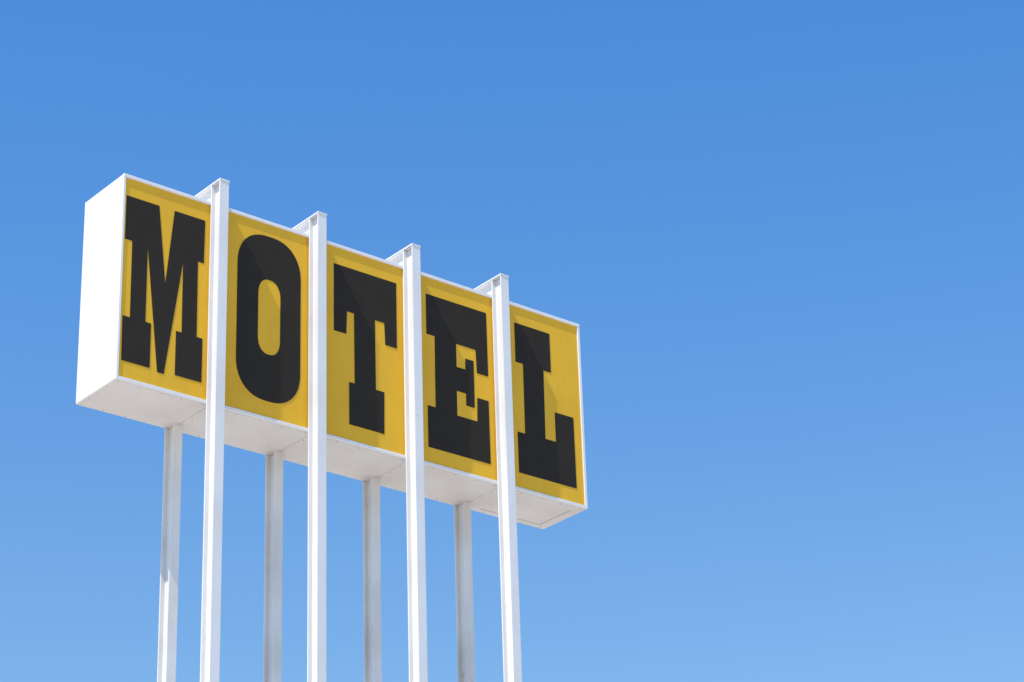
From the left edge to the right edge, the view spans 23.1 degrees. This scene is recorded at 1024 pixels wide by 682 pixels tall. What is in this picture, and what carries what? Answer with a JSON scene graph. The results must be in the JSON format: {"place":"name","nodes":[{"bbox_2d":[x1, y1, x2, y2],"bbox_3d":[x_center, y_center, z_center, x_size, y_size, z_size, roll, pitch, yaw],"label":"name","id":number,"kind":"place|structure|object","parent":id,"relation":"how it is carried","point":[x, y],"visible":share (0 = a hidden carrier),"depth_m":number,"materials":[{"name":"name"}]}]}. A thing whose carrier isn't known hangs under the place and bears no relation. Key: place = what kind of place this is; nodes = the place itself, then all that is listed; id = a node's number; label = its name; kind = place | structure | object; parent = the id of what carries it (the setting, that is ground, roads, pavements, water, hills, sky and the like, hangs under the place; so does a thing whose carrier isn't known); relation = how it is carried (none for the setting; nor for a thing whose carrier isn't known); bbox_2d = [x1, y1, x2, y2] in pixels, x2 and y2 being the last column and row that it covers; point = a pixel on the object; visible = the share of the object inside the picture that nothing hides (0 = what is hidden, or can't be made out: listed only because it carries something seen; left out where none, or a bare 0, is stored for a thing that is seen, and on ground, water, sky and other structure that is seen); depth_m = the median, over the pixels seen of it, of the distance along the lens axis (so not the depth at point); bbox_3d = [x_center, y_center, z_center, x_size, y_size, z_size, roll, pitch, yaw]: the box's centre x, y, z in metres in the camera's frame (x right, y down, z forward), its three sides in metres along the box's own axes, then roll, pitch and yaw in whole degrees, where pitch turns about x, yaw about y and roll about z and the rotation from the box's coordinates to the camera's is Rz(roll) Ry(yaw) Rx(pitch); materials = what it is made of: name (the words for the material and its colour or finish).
{"place":"outdoors","nodes":[
{"label":"outdoors","id":0,"kind":"place"},
{"bbox_2d":[0,0,1023,681],"label":"sky","id":1,"kind":"structure","parent":0,"point":[783,240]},
{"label":"footings","id":2,"kind":"object","parent":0,"visible":0},
{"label":"base plates","id":3,"kind":"object","parent":2,"relation":"on","visible":0},
{"bbox_2d":[157,423,182,681],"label":"post","id":4,"kind":"object","parent":3,"relation":"on","point":[168,601],"visible":1,"depth_m":21.81,"materials":[{"name":"metal"}]},
{"bbox_2d":[76,379,585,528],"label":"soffit sheets","id":5,"kind":"object","parent":4,"relation":"on","point":[151,407],"visible":0.96,"depth_m":22.95,"materials":[{"name":"white paint"}]},
{"bbox_2d":[200,180,228,681],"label":"front post","id":6,"kind":"object","parent":3,"relation":"on","point":[212,530],"visible":1,"depth_m":21.72,"materials":[{"name":"white metal"}]},
{"bbox_2d":[263,450,282,681],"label":"post","id":7,"kind":"object","parent":3,"relation":"on","point":[272,656],"visible":1,"depth_m":22.49,"materials":[{"name":"metal"}]},
{"bbox_2d":[307,213,326,681],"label":"front post","id":8,"kind":"object","parent":3,"relation":"on","point":[316,633],"visible":1,"depth_m":22.41,"materials":[{"name":"white metal"}]},
{"bbox_2d":[363,476,381,681],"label":"post","id":9,"kind":"object","parent":3,"relation":"on","point":[372,589],"visible":1,"depth_m":23.17,"materials":[{"name":"metal"}]},
{"bbox_2d":[403,245,427,681],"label":"front post","id":10,"kind":"object","parent":3,"relation":"on","point":[416,577],"visible":1,"depth_m":23.09,"materials":[{"name":"white metal"}]},
{"bbox_2d":[454,501,474,681],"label":"post","id":11,"kind":"object","parent":3,"relation":"on","point":[464,598],"visible":1,"depth_m":23.85,"materials":[{"name":"metal"}]},
{"bbox_2d":[491,275,521,681],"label":"front post","id":12,"kind":"object","parent":3,"relation":"on","point":[511,635],"visible":1,"depth_m":23.77,"materials":[{"name":"white metal"}]},
{"bbox_3d":[-1.539,1.092,23.179,5.296,0.001,0.644,18,-32,-36],"label":"soffit backing","id":13,"kind":"object","parent":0,"visible":0},
{"bbox_2d":[76,175,122,402],"bbox_3d":[-1.572,0.194,23.608,5.312,1.990,0.649,18,-32,-36],"label":"cabinet shell","id":14,"kind":"object","parent":13,"relation":"on","point":[98,309],"visible":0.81,"depth_m":22.05,"materials":[{"name":"white metal"}]},
{"bbox_2d":[195,178,229,201],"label":"cross beam","id":15,"kind":"structure","parent":14,"relation":"on","point":[205,194],"depth_m":22.91,"materials":[{"name":"white metal"}]},
{"bbox_2d":[292,211,326,233],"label":"cross beam","id":16,"kind":"structure","parent":14,"relation":"on","point":[303,226],"depth_m":23.54,"materials":[{"name":"white metal"}]},
{"bbox_2d":[114,173,587,508],"bbox_3d":[-1.357,0.078,23.371,5.316,2.000,0.030,18,-32,-36],"label":"face frame","id":17,"kind":"object","parent":14,"relation":"attached to","point":[228,408],"visible":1,"depth_m":23.14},
{"bbox_2d":[118,178,584,504],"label":"yellow panels","id":18,"kind":"object","parent":17,"relation":"attached to","point":[561,389],"visible":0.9,"depth_m":23.23,"materials":[{"name":"plastic"}]},
{"bbox_2d":[121,195,204,381],"bbox_3d":[-3.064,-0.454,22.077,0.820,1.624,0.002,18,-32,-36],"label":"letter","id":19,"kind":"object","parent":18,"relation":"attached to","point":[143,233],"visible":1,"depth_m":22.08,"materials":[{"name":"black plastic"}]},
{"bbox_2d":[236,235,300,402],"bbox_3d":[-2.204,-0.209,22.738,0.694,1.656,0.002,18,-32,-36],"label":"letter","id":20,"kind":"object","parent":18,"relation":"attached to","point":[275,378],"visible":1,"depth_m":22.72,"materials":[{"name":"black plastic"}]},
{"bbox_2d":[334,263,396,433],"bbox_3d":[-1.361,0.084,23.358,0.727,1.601,0.002,18,-32,-36],"label":"letter","id":21,"kind":"object","parent":18,"relation":"attached to","point":[367,300],"visible":1,"depth_m":23.41,"materials":[{"name":"black plastic"}]},
{"bbox_2d":[426,294,490,463],"bbox_3d":[-0.515,0.358,23.992,0.745,1.599,0.002,18,-32,-36],"label":"letter","id":22,"kind":"object","parent":18,"relation":"attached to","point":[450,325],"visible":1,"depth_m":23.99,"materials":[{"name":"black plastic"}]},
{"bbox_2d":[514,322,576,488],"bbox_3d":[0.326,0.628,24.623,0.727,1.599,0.002,18,-32,-36],"label":"letter","id":23,"kind":"object","parent":18,"relation":"attached to","point":[541,456],"visible":1,"depth_m":24.55,"materials":[{"name":"black plastic"}]},
{"bbox_2d":[115,176,587,505],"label":"face dividers","id":24,"kind":"object","parent":14,"relation":"attached to","point":[119,320],"visible":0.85,"depth_m":22.17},
{"bbox_2d":[386,243,420,264],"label":"cross beam","id":25,"kind":"structure","parent":14,"relation":"on","point":[397,258],"depth_m":24.17,"materials":[{"name":"white metal"}]},
{"bbox_2d":[474,273,508,294],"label":"cross beam","id":26,"kind":"structure","parent":14,"relation":"on","point":[485,287],"depth_m":24.80,"materials":[{"name":"white metal"}]}
]}

